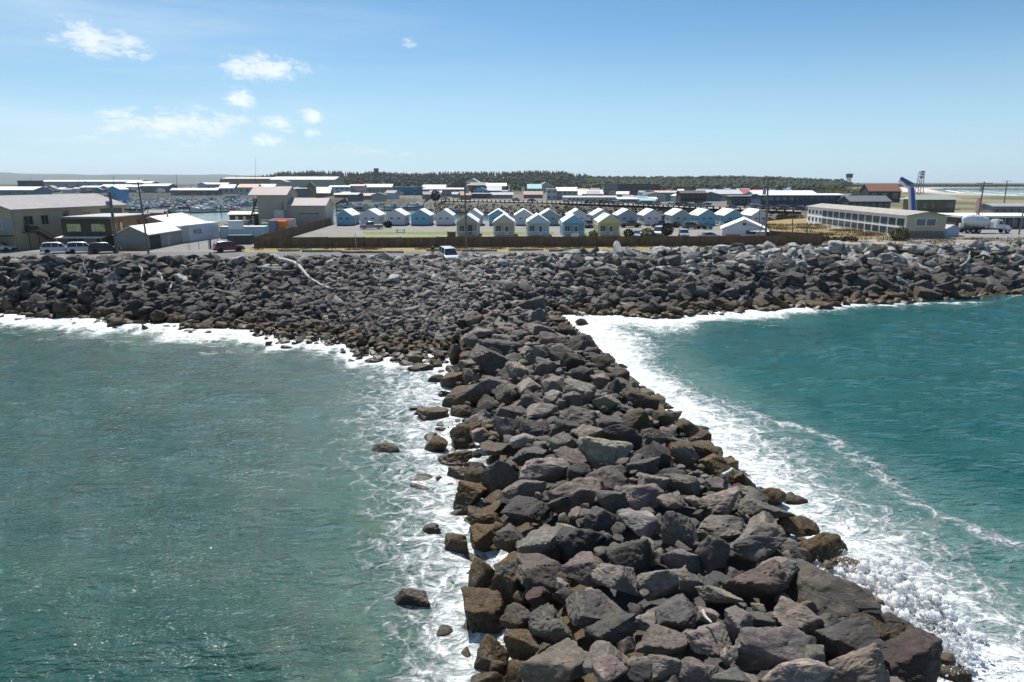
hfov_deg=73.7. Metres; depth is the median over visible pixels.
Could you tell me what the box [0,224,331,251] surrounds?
car park
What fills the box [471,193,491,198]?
shop building
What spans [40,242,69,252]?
parked suv
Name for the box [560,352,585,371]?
boulder
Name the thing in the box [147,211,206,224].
storage shed
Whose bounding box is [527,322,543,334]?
boulder
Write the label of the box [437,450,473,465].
boulder
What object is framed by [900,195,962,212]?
raised house
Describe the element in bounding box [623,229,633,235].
shrub
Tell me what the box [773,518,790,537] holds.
boulder
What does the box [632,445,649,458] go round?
boulder
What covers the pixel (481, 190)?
town house
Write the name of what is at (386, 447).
boulder
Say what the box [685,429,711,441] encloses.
boulder
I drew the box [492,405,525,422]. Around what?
boulder
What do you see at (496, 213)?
cottage
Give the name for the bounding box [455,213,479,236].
porch cabin
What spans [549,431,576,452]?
boulder
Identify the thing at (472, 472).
boulder
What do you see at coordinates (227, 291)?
drift log
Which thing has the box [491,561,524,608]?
boulder
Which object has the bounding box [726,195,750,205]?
shop building
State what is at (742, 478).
boulder
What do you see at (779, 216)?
bank scrub
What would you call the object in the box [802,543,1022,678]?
spray
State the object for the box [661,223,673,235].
ornamental tree
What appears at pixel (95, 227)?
window
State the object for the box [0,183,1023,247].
ground
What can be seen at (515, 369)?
boulder
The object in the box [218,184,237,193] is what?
boat shed
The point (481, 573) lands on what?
boulder
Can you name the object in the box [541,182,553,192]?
town house
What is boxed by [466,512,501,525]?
boulder
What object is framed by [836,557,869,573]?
boulder
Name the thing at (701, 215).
cottage
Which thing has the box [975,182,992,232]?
utility pole
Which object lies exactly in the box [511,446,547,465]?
boulder
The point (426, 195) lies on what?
building
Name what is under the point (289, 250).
kerb log
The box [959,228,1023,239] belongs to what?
motel drive
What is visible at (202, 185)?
boat shed
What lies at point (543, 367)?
boulder
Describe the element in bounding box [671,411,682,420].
boulder
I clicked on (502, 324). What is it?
boulder
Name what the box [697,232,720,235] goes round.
parked sedan
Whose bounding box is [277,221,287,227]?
tarp stack
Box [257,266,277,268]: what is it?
drift log
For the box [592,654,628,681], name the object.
boulder
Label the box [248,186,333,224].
fish plant
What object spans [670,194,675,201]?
building
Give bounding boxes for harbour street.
[446,200,800,211]
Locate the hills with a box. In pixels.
[0,172,259,182]
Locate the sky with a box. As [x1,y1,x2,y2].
[0,0,1023,182]
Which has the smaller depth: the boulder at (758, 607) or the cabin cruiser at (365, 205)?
the boulder at (758, 607)
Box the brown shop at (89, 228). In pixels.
[55,213,149,245]
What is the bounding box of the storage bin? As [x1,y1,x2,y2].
[268,220,276,232]
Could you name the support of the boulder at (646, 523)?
on the breakwater rubble at (508, 311)
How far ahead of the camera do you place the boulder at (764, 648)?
20.93 m
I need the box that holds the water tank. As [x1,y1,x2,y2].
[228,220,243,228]
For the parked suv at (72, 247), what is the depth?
110.73 m
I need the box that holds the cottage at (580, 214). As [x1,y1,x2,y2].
[565,208,588,220]
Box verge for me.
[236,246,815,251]
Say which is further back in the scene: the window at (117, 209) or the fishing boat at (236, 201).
the fishing boat at (236, 201)
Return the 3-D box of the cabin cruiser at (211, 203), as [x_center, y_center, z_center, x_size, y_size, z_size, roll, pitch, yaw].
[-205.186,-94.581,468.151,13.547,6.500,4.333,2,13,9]
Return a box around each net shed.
[143,209,171,215]
[227,211,258,224]
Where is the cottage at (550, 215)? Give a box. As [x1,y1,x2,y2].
[538,208,559,225]
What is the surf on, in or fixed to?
on the sea
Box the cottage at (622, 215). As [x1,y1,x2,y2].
[612,208,638,222]
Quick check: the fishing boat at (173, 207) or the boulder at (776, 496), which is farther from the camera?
the fishing boat at (173, 207)
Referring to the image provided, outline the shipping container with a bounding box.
[174,222,219,242]
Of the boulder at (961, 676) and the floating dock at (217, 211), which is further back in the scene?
the floating dock at (217, 211)
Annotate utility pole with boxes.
[104,191,118,252]
[132,182,149,253]
[458,178,470,248]
[745,178,775,235]
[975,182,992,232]
[1018,207,1023,234]
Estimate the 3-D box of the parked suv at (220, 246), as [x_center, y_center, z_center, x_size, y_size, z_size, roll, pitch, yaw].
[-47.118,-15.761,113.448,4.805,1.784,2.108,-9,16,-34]
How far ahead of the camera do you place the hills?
6543.53 m
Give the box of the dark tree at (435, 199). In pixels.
[430,189,439,202]
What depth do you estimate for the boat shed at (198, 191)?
625.65 m
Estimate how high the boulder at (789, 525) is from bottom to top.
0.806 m
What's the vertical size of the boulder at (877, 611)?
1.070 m
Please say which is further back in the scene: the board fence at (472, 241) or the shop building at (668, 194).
the shop building at (668, 194)
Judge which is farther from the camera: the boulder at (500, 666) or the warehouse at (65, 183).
the warehouse at (65, 183)
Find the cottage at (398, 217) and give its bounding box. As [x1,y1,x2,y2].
[384,208,409,225]
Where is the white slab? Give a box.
[896,276,907,283]
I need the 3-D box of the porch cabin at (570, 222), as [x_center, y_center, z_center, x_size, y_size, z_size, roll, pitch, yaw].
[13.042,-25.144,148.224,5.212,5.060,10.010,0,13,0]
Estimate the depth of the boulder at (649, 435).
39.18 m
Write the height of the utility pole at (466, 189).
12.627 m
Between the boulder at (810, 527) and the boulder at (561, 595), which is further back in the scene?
the boulder at (810, 527)
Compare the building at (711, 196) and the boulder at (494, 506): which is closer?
the boulder at (494, 506)
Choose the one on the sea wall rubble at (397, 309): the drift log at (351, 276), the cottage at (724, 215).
the drift log at (351, 276)
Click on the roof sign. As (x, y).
(977, 203)
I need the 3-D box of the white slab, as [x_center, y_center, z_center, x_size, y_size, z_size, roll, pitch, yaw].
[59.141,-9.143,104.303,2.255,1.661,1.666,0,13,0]
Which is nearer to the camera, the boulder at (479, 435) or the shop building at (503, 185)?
the boulder at (479, 435)
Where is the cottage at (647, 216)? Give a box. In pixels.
[637,208,662,225]
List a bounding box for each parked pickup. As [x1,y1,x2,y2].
[360,221,382,228]
[584,220,593,227]
[619,220,641,227]
[650,220,673,226]
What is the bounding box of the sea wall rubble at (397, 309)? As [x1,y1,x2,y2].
[0,239,1023,362]
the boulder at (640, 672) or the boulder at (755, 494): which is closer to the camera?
the boulder at (640, 672)
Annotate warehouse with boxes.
[0,187,51,194]
[17,181,43,186]
[43,180,146,187]
[222,177,273,184]
[269,177,343,187]
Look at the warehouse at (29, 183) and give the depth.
780.28 m
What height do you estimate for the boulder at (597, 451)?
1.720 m
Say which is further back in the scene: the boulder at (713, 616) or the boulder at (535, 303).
the boulder at (535, 303)
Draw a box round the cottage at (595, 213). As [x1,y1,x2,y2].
[588,208,612,223]
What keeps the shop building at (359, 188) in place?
on the ground at (966, 204)
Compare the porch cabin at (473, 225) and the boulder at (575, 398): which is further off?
the porch cabin at (473, 225)
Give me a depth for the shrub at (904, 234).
133.81 m
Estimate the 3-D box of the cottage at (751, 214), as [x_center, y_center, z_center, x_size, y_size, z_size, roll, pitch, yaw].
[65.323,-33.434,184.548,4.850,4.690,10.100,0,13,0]
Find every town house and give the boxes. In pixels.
[473,187,488,192]
[487,186,501,192]
[527,184,541,190]
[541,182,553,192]
[859,184,901,202]
[974,203,1023,212]
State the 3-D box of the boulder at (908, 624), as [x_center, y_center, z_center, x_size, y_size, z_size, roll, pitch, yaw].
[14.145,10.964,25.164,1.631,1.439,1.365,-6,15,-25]
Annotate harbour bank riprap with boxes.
[434,202,806,220]
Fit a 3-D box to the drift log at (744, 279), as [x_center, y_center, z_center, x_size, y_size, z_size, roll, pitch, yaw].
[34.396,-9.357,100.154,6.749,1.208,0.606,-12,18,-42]
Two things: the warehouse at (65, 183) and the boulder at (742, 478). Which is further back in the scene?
the warehouse at (65, 183)
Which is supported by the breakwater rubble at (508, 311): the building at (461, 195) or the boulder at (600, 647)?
the boulder at (600, 647)
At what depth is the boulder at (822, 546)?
29.67 m
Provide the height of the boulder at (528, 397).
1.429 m
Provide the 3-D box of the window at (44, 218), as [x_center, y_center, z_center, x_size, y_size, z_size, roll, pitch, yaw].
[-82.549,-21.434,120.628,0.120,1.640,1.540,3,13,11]
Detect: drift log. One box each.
[0,266,16,268]
[14,263,31,280]
[215,288,243,293]
[230,270,255,285]
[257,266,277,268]
[271,267,296,271]
[277,257,329,288]
[348,272,362,278]
[701,609,711,623]
[720,467,732,477]
[734,273,753,283]
[958,251,970,268]
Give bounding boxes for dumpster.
[226,234,253,243]
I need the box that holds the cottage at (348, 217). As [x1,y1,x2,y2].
[335,208,359,225]
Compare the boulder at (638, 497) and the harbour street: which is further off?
the harbour street
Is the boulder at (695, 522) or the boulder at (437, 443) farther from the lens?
the boulder at (437, 443)
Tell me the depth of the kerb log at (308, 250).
112.78 m
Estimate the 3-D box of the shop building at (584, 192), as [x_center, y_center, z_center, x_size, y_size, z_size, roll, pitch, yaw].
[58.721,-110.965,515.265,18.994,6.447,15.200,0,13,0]
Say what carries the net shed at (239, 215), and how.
on the ground at (966, 204)
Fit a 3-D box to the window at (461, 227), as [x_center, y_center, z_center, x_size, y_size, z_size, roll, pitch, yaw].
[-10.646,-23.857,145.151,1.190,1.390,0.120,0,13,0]
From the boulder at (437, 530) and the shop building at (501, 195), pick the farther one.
the shop building at (501, 195)
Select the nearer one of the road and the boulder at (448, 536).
the boulder at (448, 536)
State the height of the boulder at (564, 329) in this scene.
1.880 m
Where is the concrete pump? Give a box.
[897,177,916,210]
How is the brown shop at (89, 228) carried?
on the car park at (183, 247)
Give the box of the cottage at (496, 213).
[488,208,507,225]
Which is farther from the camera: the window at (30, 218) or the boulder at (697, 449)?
the window at (30, 218)
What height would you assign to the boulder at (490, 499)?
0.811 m
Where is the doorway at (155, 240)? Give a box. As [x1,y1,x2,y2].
[149,234,161,248]
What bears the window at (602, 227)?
in the porch cabin at (605, 224)
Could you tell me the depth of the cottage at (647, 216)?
180.10 m
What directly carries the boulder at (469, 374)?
on the breakwater rubble at (508, 311)
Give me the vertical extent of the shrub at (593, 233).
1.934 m
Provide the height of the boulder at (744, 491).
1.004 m
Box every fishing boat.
[79,183,93,192]
[149,201,160,209]
[163,197,181,206]
[163,198,177,209]
[172,191,186,201]
[194,206,211,209]
[217,197,230,208]
[234,192,248,203]
[382,197,400,207]
[403,198,423,207]
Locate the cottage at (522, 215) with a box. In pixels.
[514,208,532,225]
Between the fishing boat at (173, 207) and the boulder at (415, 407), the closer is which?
the boulder at (415, 407)
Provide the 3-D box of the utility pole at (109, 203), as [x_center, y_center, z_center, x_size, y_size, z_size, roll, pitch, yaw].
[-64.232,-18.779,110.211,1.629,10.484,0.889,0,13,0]
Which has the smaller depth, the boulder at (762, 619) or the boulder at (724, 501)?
the boulder at (762, 619)
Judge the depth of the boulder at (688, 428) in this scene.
43.31 m
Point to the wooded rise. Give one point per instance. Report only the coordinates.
(184, 186)
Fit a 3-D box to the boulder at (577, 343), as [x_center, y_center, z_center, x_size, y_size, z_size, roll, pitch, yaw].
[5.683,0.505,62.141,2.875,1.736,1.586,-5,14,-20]
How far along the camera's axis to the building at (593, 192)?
470.57 m
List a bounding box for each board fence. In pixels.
[253,218,330,239]
[254,235,821,247]
[767,230,822,244]
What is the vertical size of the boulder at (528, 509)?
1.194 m
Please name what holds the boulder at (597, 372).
on the quarry run bed
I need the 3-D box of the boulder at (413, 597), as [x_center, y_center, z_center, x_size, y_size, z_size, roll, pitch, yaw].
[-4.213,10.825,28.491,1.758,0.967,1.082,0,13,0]
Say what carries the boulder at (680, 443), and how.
on the quarry run bed
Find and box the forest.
[219,170,1023,190]
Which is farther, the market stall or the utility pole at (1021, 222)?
the market stall
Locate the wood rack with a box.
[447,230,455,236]
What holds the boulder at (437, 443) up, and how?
in the sea
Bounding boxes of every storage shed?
[112,222,182,249]
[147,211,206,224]
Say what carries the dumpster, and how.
on the car park at (183, 247)
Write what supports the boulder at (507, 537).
on the breakwater rubble at (508, 311)
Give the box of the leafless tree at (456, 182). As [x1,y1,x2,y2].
[452,180,463,187]
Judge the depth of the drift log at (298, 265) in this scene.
91.44 m
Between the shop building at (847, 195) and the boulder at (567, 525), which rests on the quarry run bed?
the boulder at (567, 525)
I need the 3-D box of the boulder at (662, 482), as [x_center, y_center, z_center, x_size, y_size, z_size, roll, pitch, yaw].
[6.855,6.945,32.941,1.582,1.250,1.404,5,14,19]
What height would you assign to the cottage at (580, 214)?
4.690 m
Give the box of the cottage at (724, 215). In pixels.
[715,208,743,224]
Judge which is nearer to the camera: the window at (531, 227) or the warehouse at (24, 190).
the window at (531, 227)
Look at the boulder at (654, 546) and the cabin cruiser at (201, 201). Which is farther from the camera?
the cabin cruiser at (201, 201)
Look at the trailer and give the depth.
139.05 m
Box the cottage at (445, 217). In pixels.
[435,208,455,225]
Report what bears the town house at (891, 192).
on the ground at (966, 204)
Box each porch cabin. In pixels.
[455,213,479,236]
[492,212,515,236]
[526,213,550,236]
[560,212,585,236]
[593,213,621,235]
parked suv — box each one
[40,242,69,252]
[65,241,92,253]
[88,242,121,253]
[212,241,244,252]
[678,228,689,235]
[681,222,701,228]
[696,203,706,206]
[795,206,807,210]
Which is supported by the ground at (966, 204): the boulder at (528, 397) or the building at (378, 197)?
the building at (378, 197)
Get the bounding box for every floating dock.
[129,205,192,212]
[189,205,251,212]
[336,203,432,210]
[440,204,501,212]
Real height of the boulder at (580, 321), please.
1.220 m
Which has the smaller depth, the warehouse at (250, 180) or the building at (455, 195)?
the building at (455, 195)
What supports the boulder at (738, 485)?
on the quarry run bed
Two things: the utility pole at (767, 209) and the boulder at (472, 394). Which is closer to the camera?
the boulder at (472, 394)
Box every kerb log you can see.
[278,249,300,250]
[302,249,340,251]
[341,250,403,252]
[426,248,460,250]
[461,249,496,250]
[508,248,543,250]
[549,249,571,250]
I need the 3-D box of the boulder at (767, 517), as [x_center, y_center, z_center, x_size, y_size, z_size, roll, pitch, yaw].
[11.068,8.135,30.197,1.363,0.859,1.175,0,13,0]
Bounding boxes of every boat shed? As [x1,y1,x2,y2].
[79,186,106,190]
[101,184,139,188]
[106,186,129,199]
[126,181,158,183]
[140,184,176,192]
[170,188,221,194]
[197,182,207,187]
[206,183,231,187]
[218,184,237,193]
[260,184,277,185]
[316,187,333,196]
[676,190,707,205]
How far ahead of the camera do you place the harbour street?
345.86 m
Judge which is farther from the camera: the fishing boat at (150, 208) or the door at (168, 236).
the fishing boat at (150, 208)
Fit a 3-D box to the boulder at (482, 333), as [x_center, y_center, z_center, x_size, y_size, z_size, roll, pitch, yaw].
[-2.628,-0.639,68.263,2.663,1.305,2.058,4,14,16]
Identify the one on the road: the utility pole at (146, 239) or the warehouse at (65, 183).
the utility pole at (146, 239)
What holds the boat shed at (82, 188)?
on the ground at (966, 204)
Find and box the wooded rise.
[0,177,826,191]
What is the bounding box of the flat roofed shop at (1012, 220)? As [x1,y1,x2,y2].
[940,213,1023,228]
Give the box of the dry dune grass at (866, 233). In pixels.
[122,223,1023,250]
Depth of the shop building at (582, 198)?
416.16 m
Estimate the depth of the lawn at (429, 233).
153.06 m
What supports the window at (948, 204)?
in the raised house at (939, 203)
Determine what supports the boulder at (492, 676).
in the sea
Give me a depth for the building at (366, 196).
471.26 m
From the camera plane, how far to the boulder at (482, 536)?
32.10 m
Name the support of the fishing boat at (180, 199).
on the sea
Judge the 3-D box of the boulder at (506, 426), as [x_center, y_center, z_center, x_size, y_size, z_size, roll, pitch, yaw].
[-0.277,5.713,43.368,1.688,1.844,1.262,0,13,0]
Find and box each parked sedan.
[0,242,17,250]
[632,230,641,235]
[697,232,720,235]
[698,223,712,228]
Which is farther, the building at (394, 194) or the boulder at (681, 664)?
the building at (394, 194)
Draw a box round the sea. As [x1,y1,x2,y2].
[0,188,1023,681]
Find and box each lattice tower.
[844,174,852,193]
[915,171,924,194]
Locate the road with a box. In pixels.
[0,251,611,257]
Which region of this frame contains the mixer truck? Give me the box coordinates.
[958,214,1011,232]
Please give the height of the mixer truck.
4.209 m
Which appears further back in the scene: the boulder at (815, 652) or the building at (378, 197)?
the building at (378, 197)
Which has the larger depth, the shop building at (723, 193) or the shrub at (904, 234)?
the shop building at (723, 193)
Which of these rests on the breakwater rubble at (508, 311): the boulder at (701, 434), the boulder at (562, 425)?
the boulder at (562, 425)
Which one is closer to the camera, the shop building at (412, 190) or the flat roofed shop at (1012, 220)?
the flat roofed shop at (1012, 220)
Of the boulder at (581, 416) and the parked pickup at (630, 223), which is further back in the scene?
the parked pickup at (630, 223)
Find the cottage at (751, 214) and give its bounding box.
[741,208,769,225]
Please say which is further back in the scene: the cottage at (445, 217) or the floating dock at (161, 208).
the floating dock at (161, 208)
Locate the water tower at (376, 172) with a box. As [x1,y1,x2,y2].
[373,168,378,180]
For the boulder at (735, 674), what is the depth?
19.75 m
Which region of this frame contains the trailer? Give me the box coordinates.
[219,226,268,238]
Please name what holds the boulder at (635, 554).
on the breakwater rubble at (508, 311)
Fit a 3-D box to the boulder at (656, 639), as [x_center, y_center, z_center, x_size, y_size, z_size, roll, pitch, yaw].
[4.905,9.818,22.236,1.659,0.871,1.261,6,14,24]
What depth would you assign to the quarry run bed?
27.44 m
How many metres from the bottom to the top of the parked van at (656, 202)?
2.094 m
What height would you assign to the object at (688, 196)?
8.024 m
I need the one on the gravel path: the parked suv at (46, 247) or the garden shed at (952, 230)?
the garden shed at (952, 230)
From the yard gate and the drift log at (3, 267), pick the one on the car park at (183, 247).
the yard gate
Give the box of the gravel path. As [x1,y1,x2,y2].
[826,236,1007,243]
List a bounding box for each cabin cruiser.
[124,201,135,209]
[196,198,208,203]
[206,200,219,205]
[357,201,374,207]
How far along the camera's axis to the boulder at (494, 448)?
40.39 m
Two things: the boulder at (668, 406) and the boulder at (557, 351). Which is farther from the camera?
the boulder at (557, 351)
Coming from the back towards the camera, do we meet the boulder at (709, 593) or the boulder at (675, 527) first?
the boulder at (675, 527)
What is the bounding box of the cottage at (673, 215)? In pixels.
[664,208,691,225]
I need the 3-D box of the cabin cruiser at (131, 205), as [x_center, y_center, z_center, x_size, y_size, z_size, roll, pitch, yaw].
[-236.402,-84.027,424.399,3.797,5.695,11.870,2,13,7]
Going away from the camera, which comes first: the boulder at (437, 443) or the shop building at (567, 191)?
the boulder at (437, 443)
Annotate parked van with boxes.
[438,246,458,261]
[652,201,660,204]
[654,225,666,235]
[775,205,788,209]
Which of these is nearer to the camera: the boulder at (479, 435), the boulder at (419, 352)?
the boulder at (479, 435)
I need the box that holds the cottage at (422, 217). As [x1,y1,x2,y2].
[409,208,433,225]
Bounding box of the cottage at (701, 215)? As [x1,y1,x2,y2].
[689,208,717,225]
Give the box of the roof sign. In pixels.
[974,198,980,214]
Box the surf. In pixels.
[945,190,1021,195]
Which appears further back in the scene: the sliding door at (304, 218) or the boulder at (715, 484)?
the sliding door at (304, 218)
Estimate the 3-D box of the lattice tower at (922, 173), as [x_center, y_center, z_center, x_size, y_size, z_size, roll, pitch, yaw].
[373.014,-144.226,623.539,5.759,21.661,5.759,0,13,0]
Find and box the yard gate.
[188,238,217,249]
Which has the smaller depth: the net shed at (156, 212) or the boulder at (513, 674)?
the boulder at (513, 674)
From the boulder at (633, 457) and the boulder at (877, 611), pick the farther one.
the boulder at (633, 457)
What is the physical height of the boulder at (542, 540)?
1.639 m
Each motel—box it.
[0,193,127,251]
[806,203,950,237]
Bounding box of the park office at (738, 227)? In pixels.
[720,217,768,235]
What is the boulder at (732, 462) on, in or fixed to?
on the quarry run bed
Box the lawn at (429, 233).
[363,232,554,234]
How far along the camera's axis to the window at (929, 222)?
140.44 m
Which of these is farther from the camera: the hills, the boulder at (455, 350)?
the hills
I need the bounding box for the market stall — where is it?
[270,219,295,227]
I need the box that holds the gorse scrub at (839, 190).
[510,186,860,195]
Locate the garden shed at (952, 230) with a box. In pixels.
[944,224,961,236]
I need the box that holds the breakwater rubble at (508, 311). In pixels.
[409,296,950,681]
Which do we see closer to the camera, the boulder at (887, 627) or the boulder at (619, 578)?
the boulder at (887, 627)
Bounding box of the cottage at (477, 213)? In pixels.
[464,208,483,225]
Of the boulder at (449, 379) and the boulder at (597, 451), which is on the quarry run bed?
the boulder at (449, 379)
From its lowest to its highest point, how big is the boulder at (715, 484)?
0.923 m
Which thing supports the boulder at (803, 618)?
on the breakwater rubble at (508, 311)
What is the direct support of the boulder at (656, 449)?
on the breakwater rubble at (508, 311)
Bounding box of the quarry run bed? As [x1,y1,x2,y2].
[11,279,836,681]
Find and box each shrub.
[383,220,392,227]
[588,230,598,235]
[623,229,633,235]
[639,227,654,235]
[673,222,680,227]
[838,237,847,240]
[889,226,909,240]
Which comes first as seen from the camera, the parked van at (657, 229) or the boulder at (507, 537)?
the boulder at (507, 537)
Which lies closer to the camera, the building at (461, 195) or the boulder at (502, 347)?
the boulder at (502, 347)
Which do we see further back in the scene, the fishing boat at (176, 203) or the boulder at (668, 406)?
the fishing boat at (176, 203)
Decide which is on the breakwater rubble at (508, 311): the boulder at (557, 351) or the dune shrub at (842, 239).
the boulder at (557, 351)
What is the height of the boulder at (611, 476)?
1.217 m
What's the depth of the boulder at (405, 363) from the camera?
64.81 m
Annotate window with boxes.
[23,216,33,224]
[40,215,48,224]
[62,210,68,215]
[66,223,81,231]
[90,223,105,231]
[100,207,122,213]
[459,225,464,230]
[496,225,500,230]
[529,225,534,230]
[565,225,569,230]
[600,225,605,230]
[915,219,925,225]
[926,219,936,225]
[946,202,953,207]
[1008,219,1017,226]
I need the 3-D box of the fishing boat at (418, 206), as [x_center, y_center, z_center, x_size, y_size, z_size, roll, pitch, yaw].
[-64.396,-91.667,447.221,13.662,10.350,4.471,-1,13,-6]
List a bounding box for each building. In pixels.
[61,188,77,192]
[93,187,103,192]
[237,184,260,194]
[274,179,290,185]
[296,188,307,196]
[306,182,316,196]
[329,185,352,192]
[334,192,350,197]
[347,193,363,201]
[350,184,366,192]
[363,193,374,199]
[366,184,393,192]
[371,193,386,201]
[385,190,399,198]
[394,187,424,194]
[421,192,440,199]
[422,185,446,187]
[422,188,463,196]
[452,192,458,197]
[458,191,470,199]
[465,178,478,186]
[467,182,487,192]
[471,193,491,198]
[486,183,506,189]
[490,192,513,198]
[523,191,542,197]
[546,189,556,199]
[555,187,577,199]
[562,196,616,201]
[578,190,603,195]
[587,190,599,195]
[615,197,657,202]
[616,191,629,196]
[618,184,659,194]
[622,196,647,197]
[637,198,655,202]
[639,192,665,200]
[653,191,676,200]
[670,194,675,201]
[705,190,742,200]
[706,192,720,200]
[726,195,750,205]
[740,189,750,194]
[744,190,815,194]
[750,193,843,209]
[837,196,892,207]
[839,193,856,197]
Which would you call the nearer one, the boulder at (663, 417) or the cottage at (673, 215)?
the boulder at (663, 417)
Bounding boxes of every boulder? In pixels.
[372,443,399,452]
[394,588,429,606]
[399,360,414,365]
[407,365,422,371]
[408,350,421,354]
[408,354,423,362]
[409,405,422,409]
[413,363,433,369]
[417,406,447,420]
[422,523,438,533]
[424,435,447,451]
[426,527,440,533]
[428,374,443,381]
[429,359,442,366]
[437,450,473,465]
[440,372,463,387]
[440,412,448,417]
[442,383,483,406]
[444,533,466,544]
[444,536,468,553]
[445,365,456,371]
[447,466,467,479]
[449,344,461,363]
[449,405,472,416]
[449,425,473,447]
[453,480,487,510]
[456,359,476,369]
[456,409,494,431]
[460,330,483,348]
[460,586,504,633]
[462,311,483,326]
[462,368,477,384]
[463,552,482,561]
[464,462,484,482]
[466,505,481,516]
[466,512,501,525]
[468,557,494,587]
[469,345,512,376]
[469,523,497,551]
[470,427,488,443]
[470,500,500,515]
[470,671,505,681]
[471,401,497,415]
[474,328,494,338]
[474,634,508,671]
[475,376,510,394]
[477,394,495,406]
[479,338,521,355]
[480,442,511,454]
[480,461,519,498]
[482,489,501,506]
[489,659,507,675]
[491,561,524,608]
[492,334,511,340]
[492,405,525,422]
[493,383,516,403]
[493,523,524,552]
[494,416,520,439]
[494,551,517,568]
[496,322,517,327]
[496,479,546,503]
[499,602,530,629]
[501,495,553,525]
[503,629,539,660]
[505,360,529,383]
[505,456,519,471]
[506,659,524,681]
[509,433,537,448]
[511,329,528,341]
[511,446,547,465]
[515,295,546,311]
[516,378,541,393]
[516,524,563,560]
[516,553,570,601]
[518,420,549,436]
[518,638,588,681]
[519,457,570,481]
[520,389,544,406]
[523,344,549,365]
[525,586,551,607]
[526,402,554,417]
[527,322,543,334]
[528,308,545,322]
[528,603,579,646]
[533,326,558,335]
[535,357,558,376]
[538,331,561,344]
[541,375,564,394]
[542,390,562,403]
[545,317,565,325]
[547,496,569,508]
[548,419,578,436]
[548,476,605,520]
[549,343,572,360]
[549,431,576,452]
[549,480,567,489]
[552,587,573,604]
[553,446,587,465]
[556,322,576,335]
[556,523,575,527]
[556,527,606,561]
[558,405,598,426]
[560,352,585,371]
[561,551,603,586]
[562,388,592,406]
[563,336,588,350]
[563,378,596,400]
[565,589,623,628]
[566,462,591,480]
[571,365,594,382]
[573,424,603,438]
[574,334,596,346]
[575,318,588,324]
[577,436,632,468]
[581,347,600,357]
[582,506,617,531]
[582,640,628,673]
[584,613,638,645]
[586,465,626,490]
[589,373,609,389]
[590,370,606,388]
[591,353,612,370]
[591,394,620,411]
[591,563,644,598]
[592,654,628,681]
[595,490,629,513]
[597,415,623,428]
[601,424,642,447]
[602,377,631,389]
[604,539,650,574]
[607,379,625,393]
[609,367,629,381]
[611,411,623,417]
[614,464,626,477]
[615,508,632,527]
[616,636,636,653]
[618,483,664,510]
[618,509,660,536]
[619,386,659,409]
[622,408,652,431]
[625,456,659,475]
[627,453,644,461]
[627,662,651,681]
[629,376,639,383]
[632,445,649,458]
[635,569,694,600]
[635,611,655,631]
[635,624,687,657]
[636,654,680,681]
[637,473,670,490]
[637,536,664,566]
[639,428,670,447]
[640,388,654,394]
[645,593,698,629]
[647,440,670,469]
[651,393,665,404]
[651,410,674,429]
[656,467,686,493]
[656,493,681,508]
[658,403,664,409]
[658,423,676,432]
[659,549,700,574]
[661,511,698,552]
[663,473,700,495]
[664,402,673,408]
[665,430,675,437]
[667,437,704,452]
[668,441,694,469]
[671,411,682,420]
[671,446,699,465]
[675,419,699,437]
[676,657,689,681]
[677,569,703,594]
[678,656,718,681]
[684,495,701,507]
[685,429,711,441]
[686,622,731,656]
[689,518,699,528]
[691,440,717,456]
[694,535,730,573]
[695,585,742,602]
[695,606,719,623]
[696,425,709,429]
[697,453,733,482]
[697,477,706,493]
[697,515,746,542]
[700,486,738,516]
[702,570,734,606]
[703,476,738,495]
[710,667,750,681]
[719,645,738,666]
[722,559,788,598]
[723,457,738,469]
[723,566,741,577]
[723,605,753,640]
[730,472,757,489]
[730,521,787,563]
[733,483,743,487]
[735,625,809,670]
[737,490,763,511]
[737,498,796,518]
[739,470,750,476]
[739,486,767,502]
[743,672,757,681]
[748,511,773,524]
[749,611,775,627]
[750,602,766,612]
[757,556,798,583]
[760,488,785,505]
[761,658,833,681]
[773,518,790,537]
[773,556,880,616]
[773,596,825,634]
[777,517,798,535]
[781,546,805,560]
[783,492,794,504]
[785,494,807,504]
[794,516,819,536]
[799,532,847,564]
[805,644,825,661]
[812,612,839,644]
[814,616,888,656]
[823,643,889,681]
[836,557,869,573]
[844,610,882,619]
[848,612,905,640]
[875,597,884,607]
[880,627,942,681]
[884,612,913,630]
[889,674,903,681]
[940,663,971,681]
[941,653,955,665]
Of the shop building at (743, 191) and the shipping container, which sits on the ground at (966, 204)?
the shop building at (743, 191)
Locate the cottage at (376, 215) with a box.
[358,208,385,224]
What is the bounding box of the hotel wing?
[601,184,617,194]
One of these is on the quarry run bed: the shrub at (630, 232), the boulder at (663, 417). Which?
the boulder at (663, 417)
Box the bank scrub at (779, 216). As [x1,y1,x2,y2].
[433,201,801,220]
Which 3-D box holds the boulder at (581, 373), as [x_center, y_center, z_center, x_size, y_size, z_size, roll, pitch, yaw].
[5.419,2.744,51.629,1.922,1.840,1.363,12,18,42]
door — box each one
[23,219,29,231]
[83,238,96,243]
[166,235,171,245]
[299,214,318,224]
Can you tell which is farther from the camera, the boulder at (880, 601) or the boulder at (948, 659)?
the boulder at (880, 601)
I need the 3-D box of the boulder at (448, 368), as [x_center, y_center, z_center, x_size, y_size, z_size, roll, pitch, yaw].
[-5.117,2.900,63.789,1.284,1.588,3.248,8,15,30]

